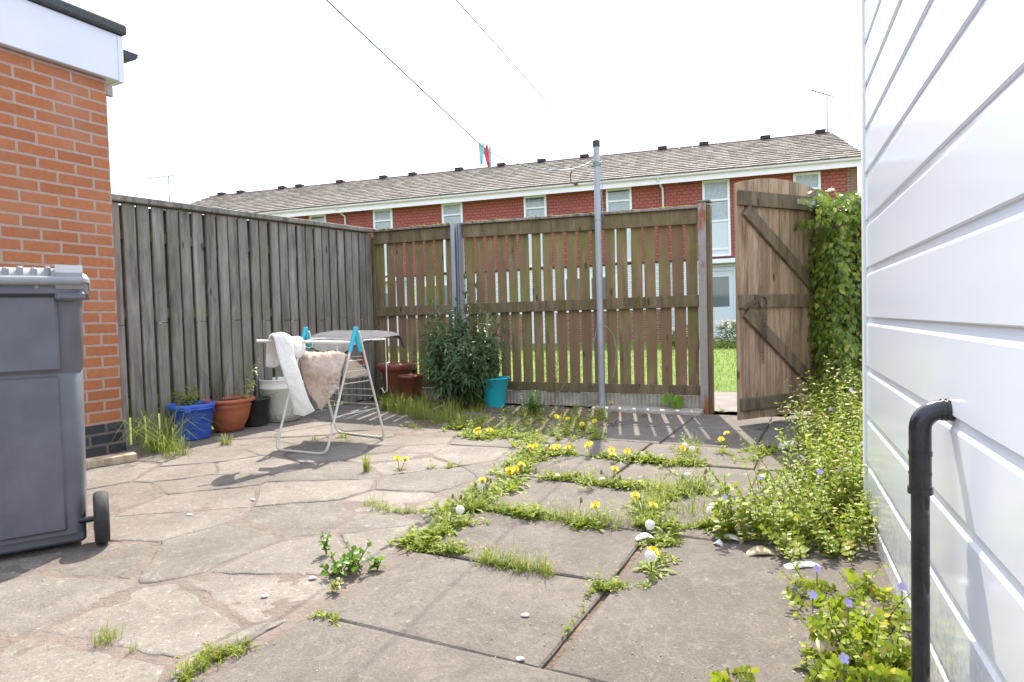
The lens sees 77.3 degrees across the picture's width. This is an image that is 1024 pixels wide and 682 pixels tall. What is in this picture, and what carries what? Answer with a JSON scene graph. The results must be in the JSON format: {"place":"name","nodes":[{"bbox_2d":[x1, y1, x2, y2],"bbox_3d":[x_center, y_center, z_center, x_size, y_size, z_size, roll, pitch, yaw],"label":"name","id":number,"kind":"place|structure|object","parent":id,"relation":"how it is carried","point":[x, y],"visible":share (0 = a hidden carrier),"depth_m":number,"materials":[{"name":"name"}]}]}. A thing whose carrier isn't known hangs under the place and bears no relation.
{"place":"outdoors","nodes":[
{"label":"outdoors","id":0,"kind":"place"},
{"bbox_2d":[0,0,137,457],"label":"brick building","id":1,"kind":"structure","parent":0,"point":[62,62],"depth_m":4.16,"materials":[{"name":"brick"}]},
{"bbox_2d":[129,398,370,444],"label":"neighbour ground","id":2,"kind":"structure","parent":0,"point":[130,426],"depth_m":5.68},
{"bbox_2d":[0,400,651,681],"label":"crazy paving","id":3,"kind":"structure","parent":0,"point":[173,619],"depth_m":2.66,"materials":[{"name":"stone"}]},
{"bbox_2d":[0,265,110,554],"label":"wheelie bin","id":4,"kind":"object","parent":3,"relation":"on","point":[43,491],"visible":1,"depth_m":2.43,"materials":[{"name":"plastic"}]},
{"bbox_2d":[89,617,131,649],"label":"grass tuft","id":5,"kind":"object","parent":3,"relation":"on","point":[100,639],"visible":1,"depth_m":1.76,"materials":[{"name":"plant"}]},
{"bbox_2d":[86,452,136,468],"bbox_3d":[-2.561,0.756,4.050,0.082,0.054,0.320,1,3,45],"label":"timber offcut","id":6,"kind":"object","parent":3,"relation":"on","point":[107,460],"visible":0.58,"depth_m":4.04,"materials":[{"name":"wood"}]},
{"bbox_2d":[98,400,239,453],"bbox_3d":[-2.460,0.590,4.437,1.357,0.355,1.183,0,2,27],"label":"grass tuft","id":7,"kind":"object","parent":3,"relation":"on","point":[164,441],"visible":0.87,"depth_m":4.43,"materials":[{"name":"plant"}]},
{"bbox_2d":[149,433,218,457],"bbox_3d":[-2.265,0.695,4.302,0.446,0.146,0.425,0,2,32],"label":"grass tuft","id":8,"kind":"object","parent":3,"relation":"on","point":[183,450],"visible":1,"depth_m":4.25,"materials":[{"name":"plant"}]},
{"bbox_2d":[167,400,215,440],"bbox_3d":[-2.455,0.611,4.918,0.335,0.268,0.340,-2,2,-17],"label":"blue bucket","id":9,"kind":"object","parent":3,"relation":"on","point":[203,429],"visible":0.92,"depth_m":4.81,"materials":[{"name":"plastic"}]},
{"bbox_2d":[171,386,204,405],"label":"potted shrub","id":10,"kind":"object","parent":9,"relation":"on","point":[187,402],"visible":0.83,"depth_m":4.90,"materials":[{"name":"green plant"}]},
{"bbox_2d":[203,395,254,432],"bbox_3d":[-2.314,0.598,5.227,0.410,0.266,0.410,-1,2,0],"label":"terracotta pot","id":11,"kind":"object","parent":3,"relation":"on","point":[232,412],"visible":0.8,"depth_m":5.11,"materials":[{"name":"ceramic"}]},
{"bbox_2d":[197,360,230,400],"bbox_3d":[-2.422,0.322,5.248,0.273,0.386,0.167,-2,2,-22],"label":"potted rosemary","id":12,"kind":"object","parent":11,"relation":"on","point":[222,395],"visible":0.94,"depth_m":5.24,"materials":[{"name":"green plant"}]},
{"bbox_2d":[230,360,258,399],"bbox_3d":[-2.156,0.330,5.219,0.311,0.360,0.183,0,2,28],"label":"potted sapling","id":13,"kind":"object","parent":11,"relation":"on","point":[247,391],"visible":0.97,"depth_m":5.21,"materials":[{"name":"green plant"}]},
{"bbox_2d":[111,193,375,446],"bbox_3d":[-2.211,-0.232,5.835,0.127,1.896,2.954,0,2,26],"label":"side fence","id":14,"kind":"object","parent":3,"relation":"on","point":[193,285],"visible":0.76,"depth_m":5.33,"materials":[{"name":"wood"}]},
{"bbox_2d":[245,396,270,426],"bbox_3d":[-2.192,0.602,5.469,0.252,0.233,0.252,-1,2,0],"label":"black pot","id":15,"kind":"object","parent":3,"relation":"on","point":[258,413],"visible":0.65,"depth_m":5.39,"materials":[{"name":"plastic"}]},
{"bbox_2d":[259,377,300,422],"bbox_3d":[-2.071,0.520,5.732,0.356,0.372,0.356,-1,2,0],"label":"white tub","id":16,"kind":"object","parent":3,"relation":"on","point":[277,402],"visible":0.67,"depth_m":5.58,"materials":[{"name":"plastic"}]},
{"bbox_2d":[256,327,387,454],"bbox_3d":[-1.347,0.318,4.456,0.589,0.833,0.989,0,2,32],"label":"clothes airer","id":17,"kind":"object","parent":3,"relation":"on","point":[308,338],"visible":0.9,"depth_m":4.42,"materials":[{"name":"white metal"}]},
{"bbox_2d":[265,332,314,415],"bbox_3d":[-1.442,0.208,4.075,0.342,0.532,0.162,0,2,30],"label":"ivory bath mat","id":18,"kind":"object","parent":17,"relation":"hanging from","point":[280,351],"visible":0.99,"depth_m":4.02,"materials":[{"name":"fabric"}]},
{"bbox_2d":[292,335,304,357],"bbox_3d":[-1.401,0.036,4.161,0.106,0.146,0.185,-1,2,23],"label":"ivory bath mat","id":19,"kind":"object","parent":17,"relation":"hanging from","point":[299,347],"visible":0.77,"depth_m":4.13,"materials":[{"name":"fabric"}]},
{"bbox_2d":[300,351,345,410],"bbox_3d":[-1.276,0.258,4.282,0.338,0.401,0.220,-1,2,0],"label":"beige bath mat","id":20,"kind":"object","parent":17,"relation":"hanging from","point":[321,372],"visible":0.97,"depth_m":4.22,"materials":[{"name":"fabric"}]},
{"bbox_2d":[343,356,367,378],"bbox_3d":[-1.090,0.177,4.542,0.045,0.159,0.338,-1,2,18],"label":"tan bath mat","id":21,"kind":"object","parent":17,"relation":"on","point":[354,365],"visible":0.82,"depth_m":4.48,"materials":[{"name":"fabric"}]},
{"bbox_2d":[310,330,403,353],"bbox_3d":[-1.215,0.000,4.854,0.680,0.159,0.705,-1,2,16],"label":"grey bath mat","id":22,"kind":"object","parent":17,"relation":"on","point":[336,335],"visible":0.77,"depth_m":4.74,"materials":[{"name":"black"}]},
{"bbox_2d":[318,532,331,553],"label":"avens weed","id":23,"kind":"object","parent":3,"relation":"on","point":[324,543],"visible":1,"depth_m":2.37,"materials":[{"name":"green plant"}]},
{"bbox_2d":[327,577,343,591],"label":"avens weed","id":24,"kind":"object","parent":3,"relation":"on","point":[337,583],"visible":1,"depth_m":2.04,"materials":[{"name":"green plant"}]},
{"bbox_2d":[319,539,371,577],"bbox_3d":[-0.564,0.744,2.189,0.130,0.114,0.179,0,3,42],"label":"avens weed","id":25,"kind":"object","parent":3,"relation":"on","point":[351,559],"visible":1,"depth_m":2.17,"materials":[{"name":"green plant"}]},
{"bbox_2d":[361,452,371,471],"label":"grass tuft","id":26,"kind":"object","parent":3,"relation":"on","point":[366,467],"visible":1,"depth_m":3.68,"materials":[{"name":"green plant"}]},
{"bbox_2d":[367,556,386,570],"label":"avens weed","id":27,"kind":"object","parent":3,"relation":"on","point":[377,562],"visible":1,"depth_m":2.22,"materials":[{"name":"green plant"}]},
{"bbox_2d":[377,361,416,400],"bbox_3d":[-1.246,0.438,6.966,0.430,0.403,0.430,-1,2,0],"label":"brown pot","id":28,"kind":"object","parent":3,"relation":"on","point":[394,371],"visible":0.7,"depth_m":6.82,"materials":[{"name":"ceramic"}]},
{"bbox_2d":[398,374,423,404],"bbox_3d":[-1.039,0.499,6.602,0.266,0.298,0.266,-1,2,0],"label":"brown pot","id":29,"kind":"object","parent":3,"relation":"on","point":[412,383],"visible":0.72,"depth_m":6.50,"materials":[{"name":"ceramic"}]},
{"bbox_2d":[373,386,490,426],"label":"long grass","id":30,"kind":"structure","parent":3,"relation":"on","point":[388,404],"depth_m":5.87,"materials":[{"name":"plant"}]},
{"bbox_2d":[0,407,869,681],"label":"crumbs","id":31,"kind":"object","parent":3,"relation":"on","point":[801,673],"visible":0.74,"depth_m":1.85,"materials":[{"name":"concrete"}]},
{"bbox_2d":[435,501,465,529],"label":"dandelion","id":32,"kind":"object","parent":3,"relation":"on","point":[458,510],"visible":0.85,"depth_m":2.66,"materials":[{"name":"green plant"}]},
{"bbox_2d":[451,492,488,514],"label":"dandelion","id":33,"kind":"object","parent":3,"relation":"on","point":[465,499],"visible":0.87,"depth_m":2.84,"materials":[{"name":"green plant"}]},
{"bbox_2d":[466,477,500,501],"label":"dandelion","id":34,"kind":"object","parent":3,"relation":"on","point":[481,485],"visible":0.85,"depth_m":3.08,"materials":[{"name":"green plant"}]},
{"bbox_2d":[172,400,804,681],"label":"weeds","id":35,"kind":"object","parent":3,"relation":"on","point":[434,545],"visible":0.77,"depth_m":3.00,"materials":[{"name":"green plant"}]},
{"bbox_2d":[480,376,509,407],"bbox_3d":[-0.169,0.496,6.203,0.310,0.288,0.310,-1,2,0],"label":"turquoise bucket","id":36,"kind":"object","parent":3,"relation":"on","point":[496,394],"visible":0.79,"depth_m":6.10,"materials":[{"name":"plastic"}]},
{"bbox_2d":[494,462,530,483],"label":"dandelion","id":37,"kind":"object","parent":3,"relation":"on","point":[508,470],"visible":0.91,"depth_m":3.40,"materials":[{"name":"yellow plant"}]},
{"bbox_2d":[63,0,860,208],"label":"sky","id":38,"kind":"structure","parent":0,"point":[226,96],"materials":[{"name":"white"}]},
{"bbox_2d":[130,391,845,445],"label":"ground","id":39,"kind":"structure","parent":0,"point":[715,413],"depth_m":6.47,"materials":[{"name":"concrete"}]},
{"bbox_2d":[371,237,380,397],"bbox_3d":[-1.550,-0.260,7.210,0.130,1.800,0.085,0,2,26],"label":"corner post","id":40,"kind":"object","parent":39,"relation":"on","point":[377,350],"visible":0.36,"depth_m":7.15,"materials":[{"name":"wood"}]},
{"bbox_2d":[450,223,465,348],"bbox_3d":[-0.554,-0.280,6.640,0.104,1.870,0.120,0,2,26],"label":"fence post","id":41,"kind":"object","parent":39,"relation":"on","point":[457,258],"visible":0.47,"depth_m":6.60,"materials":[{"name":"metal"}]},
{"bbox_2d":[373,223,453,400],"bbox_3d":[-1.051,-0.302,6.928,1.045,1.880,0.124,0,2,26],"label":"back fence panel","id":42,"kind":"object","parent":41,"relation":"attached to","point":[418,235],"visible":0.81,"depth_m":6.95,"materials":[{"name":"wood"}]},
{"bbox_2d":[460,205,700,408],"bbox_3d":[0.578,-0.307,6.123,2.390,1.864,0.123,0,2,26],"label":"back fence panel","id":43,"kind":"object","parent":41,"relation":"attached to","point":[639,391],"visible":0.87,"depth_m":6.06,"materials":[{"name":"wood"}]},
{"bbox_2d":[177,129,860,345],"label":"terraced houses","id":44,"kind":"structure","parent":39,"relation":"on","point":[665,176],"depth_m":20.72,"materials":[{"name":"brick"}]},
{"bbox_2d":[309,214,325,227],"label":"window","id":45,"kind":"structure","parent":44,"relation":"in","point":[322,217],"depth_m":22.79,"materials":[{"name":"white glass"}]},
{"bbox_2d":[373,208,392,275],"bbox_3d":[-4.429,-3.410,22.152,0.730,2.300,0.065,-2,2,16],"label":"window","id":46,"kind":"structure","parent":44,"relation":"in","point":[382,218],"depth_m":22.14,"materials":[{"name":"white glass"}]},
{"bbox_2d":[425,283,448,317],"bbox_3d":[-2.405,-1.380,21.724,1.700,1.150,0.083,-2,2,16],"label":"window","id":47,"kind":"structure","parent":44,"relation":"in","point":[445,284],"depth_m":21.65,"materials":[{"name":"white glass"}]},
{"bbox_2d":[441,202,464,271],"bbox_3d":[-1.973,-3.475,21.465,0.740,2.300,0.065,-2,2,16],"label":"window","id":48,"kind":"structure","parent":44,"relation":"in","point":[451,212],"depth_m":21.45,"materials":[{"name":"white glass"}]},
{"bbox_2d":[523,194,546,266],"bbox_3d":[0.776,-3.547,20.694,0.750,2.300,0.065,-2,2,16],"label":"window","id":49,"kind":"structure","parent":44,"relation":"in","point":[535,205],"depth_m":20.68,"materials":[{"name":"white glass"}]},
{"bbox_2d":[564,274,617,312],"bbox_3d":[2.504,-1.509,20.348,1.700,1.150,0.083,-2,2,16],"label":"window","id":50,"kind":"structure","parent":44,"relation":"in","point":[565,278],"depth_m":20.30,"materials":[{"name":"white glass"}]},
{"bbox_2d":[606,187,631,261],"bbox_3d":[3.358,-3.615,19.970,0.790,2.300,0.065,-2,2,16],"label":"window","id":51,"kind":"structure","parent":44,"relation":"in","point":[617,199],"depth_m":19.93,"materials":[{"name":"white glass"}]},
{"bbox_2d":[702,179,730,256],"bbox_3d":[6.136,-3.678,19.192,0.780,2.280,0.065,-2,2,16],"label":"window","id":52,"kind":"structure","parent":44,"relation":"in","point":[716,191],"depth_m":19.16,"materials":[{"name":"white glass"}]},
{"bbox_2d":[793,171,820,195],"bbox_3d":[8.540,-3.901,18.511,0.730,1.920,0.065,-2,2,16],"label":"window","id":53,"kind":"structure","parent":44,"relation":"in","point":[811,179],"depth_m":18.46,"materials":[{"name":"white glass"}]},
{"bbox_2d":[810,88,833,131],"bbox_3d":[10.542,-7.685,21.767,0.798,1.920,0.200,-1,2,4],"label":"rooftop aerial","id":54,"kind":"object","parent":44,"relation":"on","point":[813,91],"visible":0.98,"depth_m":21.74,"materials":[{"name":"grey metal"}]},
{"bbox_2d":[591,405,703,416],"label":"kerb","id":55,"kind":"structure","parent":39,"relation":"on","point":[694,412],"depth_m":5.61,"materials":[{"name":"concrete"}]},
{"bbox_2d":[660,393,684,408],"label":"maple seedling","id":56,"kind":"object","parent":55,"relation":"on","point":[678,402],"visible":0.86,"depth_m":5.62,"materials":[{"name":"green plant"}]},
{"bbox_2d":[697,200,714,413],"bbox_3d":[1.688,-0.282,5.568,0.110,1.855,0.130,0,2,26],"label":"end post","id":57,"kind":"object","parent":39,"relation":"on","point":[705,270],"visible":0.88,"depth_m":5.52,"materials":[{"name":"wood"}]},
{"bbox_2d":[860,0,1023,681],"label":"shed","id":58,"kind":"structure","parent":39,"relation":"on","point":[942,151],"depth_m":1.28,"materials":[{"name":"plastic"}]},
{"bbox_2d":[907,399,955,681],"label":"drain pipe","id":59,"kind":"object","parent":58,"relation":"attached to","point":[925,417],"visible":0.9,"depth_m":1.32,"materials":[{"name":"black plastic"}]},
{"bbox_2d":[403,405,624,435],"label":"flower bed soil","id":60,"kind":"structure","parent":0,"point":[532,424],"depth_m":5.42,"materials":[{"name":"soil"}]},
{"bbox_2d":[412,274,514,408],"bbox_3d":[-0.480,0.003,6.191,1.023,1.329,0.928,-1,2,0],"label":"shrub","id":61,"kind":"object","parent":60,"relation":"on","point":[461,370],"visible":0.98,"depth_m":6.05,"materials":[{"name":"green plant"}]},
{"bbox_2d":[519,388,548,416],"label":"feathery plant","id":62,"kind":"object","parent":60,"relation":"on","point":[531,405],"visible":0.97,"depth_m":5.52,"materials":[{"name":"green plant"}]},
{"bbox_2d":[540,343,589,407],"bbox_3d":[0.489,0.304,5.947,0.487,0.661,0.091,-1,2,2],"label":"dead stalk","id":63,"kind":"object","parent":60,"relation":"on","point":[555,394],"visible":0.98,"depth_m":5.95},
{"bbox_2d":[579,140,616,405],"bbox_3d":[0.793,-0.585,5.882,0.307,2.484,0.079,-1,2,6],"label":"clothes pole","id":64,"kind":"object","parent":60,"relation":"on","point":[596,165],"visible":0.98,"depth_m":5.86,"materials":[{"name":"metal"}]},
{"bbox_2d":[326,0,593,169],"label":"washing line","id":65,"kind":"object","parent":64,"relation":"attached to","point":[366,37],"visible":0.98,"depth_m":3.44,"materials":[{"name":"teal plastic"}]},
{"bbox_2d":[478,142,484,164],"bbox_3d":[-0.199,-1.233,4.208,0.042,0.146,0.019,-2,2,-17],"label":"clothes peg","id":66,"kind":"object","parent":65,"relation":"hanging from","point":[481,152],"visible":0.98,"depth_m":4.20,"materials":[{"name":"teal plastic"}]},
{"bbox_2d":[456,0,592,152],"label":"washing line","id":67,"kind":"object","parent":64,"relation":"attached to","point":[517,68],"visible":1,"depth_m":3.80,"materials":[{"name":"grey plastic"}]},
{"bbox_2d":[388,341,736,391],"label":"lawn","id":68,"kind":"structure","parent":0,"point":[721,386],"depth_m":10.80,"materials":[{"name":"plant"}]},
{"bbox_2d":[714,319,735,347],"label":"flowering bush","id":69,"kind":"object","parent":68,"relation":"on","point":[727,324],"visible":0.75,"depth_m":15.57,"materials":[{"name":"green plant"}]},
{"bbox_2d":[202,413,932,681],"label":"concrete slab paving","id":70,"kind":"structure","parent":0,"point":[738,594],"depth_m":1.94,"materials":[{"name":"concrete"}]},
{"bbox_2d":[168,400,802,681],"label":"joint grass","id":71,"kind":"structure","parent":70,"relation":"on","point":[521,567],"depth_m":2.70,"materials":[{"name":"plant"}]},
{"bbox_2d":[549,444,573,454],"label":"dandelion","id":72,"kind":"object","parent":70,"relation":"on","point":[558,446],"visible":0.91,"depth_m":3.98,"materials":[{"name":"yellow plant"}]},
{"bbox_2d":[608,446,630,463],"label":"dandelion","id":73,"kind":"object","parent":70,"relation":"on","point":[612,449],"visible":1,"depth_m":3.76,"materials":[{"name":"yellow plant"}]},
{"bbox_2d":[626,491,664,517],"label":"dandelion","id":74,"kind":"object","parent":70,"relation":"on","point":[634,494],"visible":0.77,"depth_m":2.74,"materials":[{"name":"yellow plant"}]},
{"bbox_2d":[632,545,677,582],"bbox_3d":[0.473,0.741,2.134,0.149,0.108,0.186,-1,2,0],"label":"dandelion","id":75,"kind":"object","parent":70,"relation":"on","point":[651,554],"visible":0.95,"depth_m":2.11,"materials":[{"name":"green plant"}]},
{"bbox_2d":[645,516,682,538],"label":"dandelion","id":76,"kind":"object","parent":70,"relation":"on","point":[649,524],"visible":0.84,"depth_m":2.44,"materials":[{"name":"white plant"}]},
{"bbox_2d":[676,443,694,456],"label":"dandelion","id":77,"kind":"object","parent":70,"relation":"on","point":[684,445],"visible":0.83,"depth_m":3.83,"materials":[{"name":"white plant"}]},
{"bbox_2d":[674,468,706,491],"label":"dandelion","id":78,"kind":"object","parent":70,"relation":"on","point":[705,471],"visible":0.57,"depth_m":3.14,"materials":[{"name":"green plant"}]},
{"bbox_2d":[650,472,741,520],"bbox_3d":[0.775,0.655,2.709,0.450,0.183,0.408,-1,2,11],"label":"grass tuft","id":79,"kind":"object","parent":70,"relation":"on","point":[693,505],"visible":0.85,"depth_m":2.75,"materials":[{"name":"plant"}]},
{"bbox_2d":[709,665,759,681],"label":"periwinkle","id":80,"kind":"object","parent":70,"relation":"on","point":[718,676],"visible":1,"depth_m":1.49,"materials":[{"name":"green plant"}]},
{"bbox_2d":[709,474,778,538],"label":"periwinkle","id":81,"kind":"object","parent":70,"relation":"on","point":[724,498],"visible":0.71,"depth_m":2.44,"materials":[{"name":"green plant"}]},
{"bbox_2d":[746,545,776,556],"bbox_3d":[0.878,0.740,2.253,0.100,0.026,0.044,-1,2,6],"label":"plastic shard","id":82,"kind":"object","parent":70,"relation":"on","point":[756,550],"visible":1,"depth_m":2.25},
{"bbox_2d":[711,474,815,545],"bbox_3d":[0.935,0.642,2.418,0.360,0.235,0.239,-1,2,13],"label":"periwinkle","id":83,"kind":"object","parent":70,"relation":"on","point":[769,505],"visible":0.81,"depth_m":2.38,"materials":[{"name":"green plant"}]},
{"bbox_2d":[708,433,861,509],"bbox_3d":[1.316,0.596,2.881,0.704,0.276,0.511,-2,2,-23],"label":"periwinkle","id":84,"kind":"object","parent":70,"relation":"on","point":[810,478],"visible":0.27,"depth_m":2.92,"materials":[{"name":"green plant"}]},
{"bbox_2d":[729,498,863,557],"bbox_3d":[1.051,0.673,2.284,0.484,0.179,0.251,-1,2,0],"label":"periwinkle","id":85,"kind":"object","parent":70,"relation":"on","point":[793,541],"visible":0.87,"depth_m":2.28,"materials":[{"name":"green plant"}]},
{"bbox_2d":[783,561,822,569],"bbox_3d":[0.970,0.748,2.136,0.120,0.014,0.039,-2,2,-6],"label":"plastic shard","id":86,"kind":"object","parent":70,"relation":"on","point":[805,564],"visible":0.79,"depth_m":2.14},
{"bbox_2d":[750,455,872,540],"bbox_3d":[1.283,0.615,2.564,0.557,0.263,0.550,-1,2,0],"label":"periwinkle","id":87,"kind":"object","parent":70,"relation":"on","point":[791,494],"visible":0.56,"depth_m":2.49,"materials":[{"name":"green plant"}]},
{"bbox_2d":[778,564,857,619],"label":"periwinkle","id":88,"kind":"object","parent":70,"relation":"on","point":[819,596],"visible":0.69,"depth_m":1.85,"materials":[{"name":"green plant"}]},
{"bbox_2d":[775,426,866,524],"bbox_3d":[1.467,0.545,2.689,0.693,0.384,0.674,-1,2,0],"label":"periwinkle","id":89,"kind":"object","parent":70,"relation":"on","point":[789,455],"visible":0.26,"depth_m":2.72,"materials":[{"name":"green plant"}]},
{"bbox_2d":[782,384,862,473],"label":"periwinkle","id":90,"kind":"object","parent":70,"relation":"on","point":[823,435],"visible":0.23,"depth_m":3.22,"materials":[{"name":"green plant"}]},
{"bbox_2d":[789,369,862,459],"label":"periwinkle","id":91,"kind":"object","parent":70,"relation":"on","point":[824,409],"visible":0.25,"depth_m":3.59,"materials":[{"name":"green plant"}]},
{"bbox_2d":[790,505,862,561],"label":"periwinkle","id":92,"kind":"object","parent":70,"relation":"on","point":[829,544],"visible":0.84,"depth_m":2.22,"materials":[{"name":"green plant"}]},
{"bbox_2d":[812,637,840,658],"bbox_3d":[0.782,0.753,1.587,0.055,0.041,0.044,-2,2,-23],"label":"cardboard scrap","id":93,"kind":"object","parent":70,"relation":"on","point":[819,645],"visible":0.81,"depth_m":1.58,"materials":[{"name":"cardboard"}]},
{"bbox_2d":[776,454,877,552],"bbox_3d":[1.268,0.608,2.519,0.566,0.280,0.715,-3,3,-40],"label":"periwinkle","id":94,"kind":"object","parent":70,"relation":"on","point":[820,506],"visible":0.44,"depth_m":2.46,"materials":[{"name":"green plant"}]},
{"bbox_2d":[793,632,866,681],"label":"periwinkle","id":95,"kind":"object","parent":70,"relation":"on","point":[840,665],"visible":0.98,"depth_m":1.46,"materials":[{"name":"green plant"}]},
{"bbox_2d":[781,547,892,612],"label":"periwinkle","id":96,"kind":"object","parent":70,"relation":"on","point":[864,587],"visible":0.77,"depth_m":1.93,"materials":[{"name":"green plant"}]},
{"bbox_2d":[792,597,910,681],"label":"periwinkle","id":97,"kind":"object","parent":70,"relation":"on","point":[885,654],"visible":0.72,"depth_m":1.52,"materials":[{"name":"green plant"}]},
{"bbox_2d":[794,582,910,645],"bbox_3d":[0.958,0.721,1.693,0.358,0.157,0.252,-1,2,0],"label":"periwinkle","id":98,"kind":"object","parent":70,"relation":"on","point":[895,608],"visible":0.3,"depth_m":1.71,"materials":[{"name":"green plant"}]},
{"bbox_2d":[807,590,910,681],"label":"periwinkle","id":99,"kind":"object","parent":70,"relation":"on","point":[825,624],"visible":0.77,"depth_m":1.60,"materials":[{"name":"green plant"}]},
{"bbox_2d":[422,387,813,413],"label":"path","id":100,"kind":"structure","parent":0,"point":[726,401],"depth_m":6.25,"materials":[{"name":"concrete"}]},
{"bbox_2d":[793,186,862,414],"bbox_3d":[3.362,-0.299,4.916,2.263,1.789,0.940,-1,2,0],"label":"ivy","id":101,"kind":"object","parent":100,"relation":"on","point":[836,310],"visible":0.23,"depth_m":4.84,"materials":[{"name":"green plant"}]},
{"bbox_2d":[734,178,817,419],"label":"garden gate","id":102,"kind":"structure","parent":0,"point":[773,278],"depth_m":4.96,"materials":[{"name":"wood"}]},
{"bbox_2d":[751,415,856,548],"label":"bank soil","id":103,"kind":"structure","parent":0,"point":[801,417],"depth_m":5.23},
{"bbox_2d":[708,464,823,526],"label":"periwinkle","id":104,"kind":"object","parent":103,"relation":"on","point":[759,480],"visible":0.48,"depth_m":2.57,"materials":[{"name":"green plant"}]},
{"bbox_2d":[740,424,862,507],"bbox_3d":[1.376,0.548,2.835,0.552,0.371,0.606,-2,2,-14],"label":"periwinkle","id":105,"kind":"object","parent":103,"relation":"on","point":[831,433],"visible":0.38,"depth_m":2.75,"materials":[{"name":"green plant"}]},
{"bbox_2d":[775,395,862,466],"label":"periwinkle","id":106,"kind":"object","parent":103,"relation":"on","point":[836,428],"visible":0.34,"depth_m":3.45,"materials":[{"name":"green plant"}]},
{"bbox_2d":[783,356,862,443],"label":"periwinkle","id":107,"kind":"object","parent":103,"relation":"on","point":[850,398],"visible":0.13,"depth_m":3.79,"materials":[{"name":"green plant"}]},
{"bbox_2d":[805,370,862,436],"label":"periwinkle","id":108,"kind":"object","parent":103,"relation":"on","point":[830,403],"visible":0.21,"depth_m":4.38,"materials":[{"name":"green plant"}]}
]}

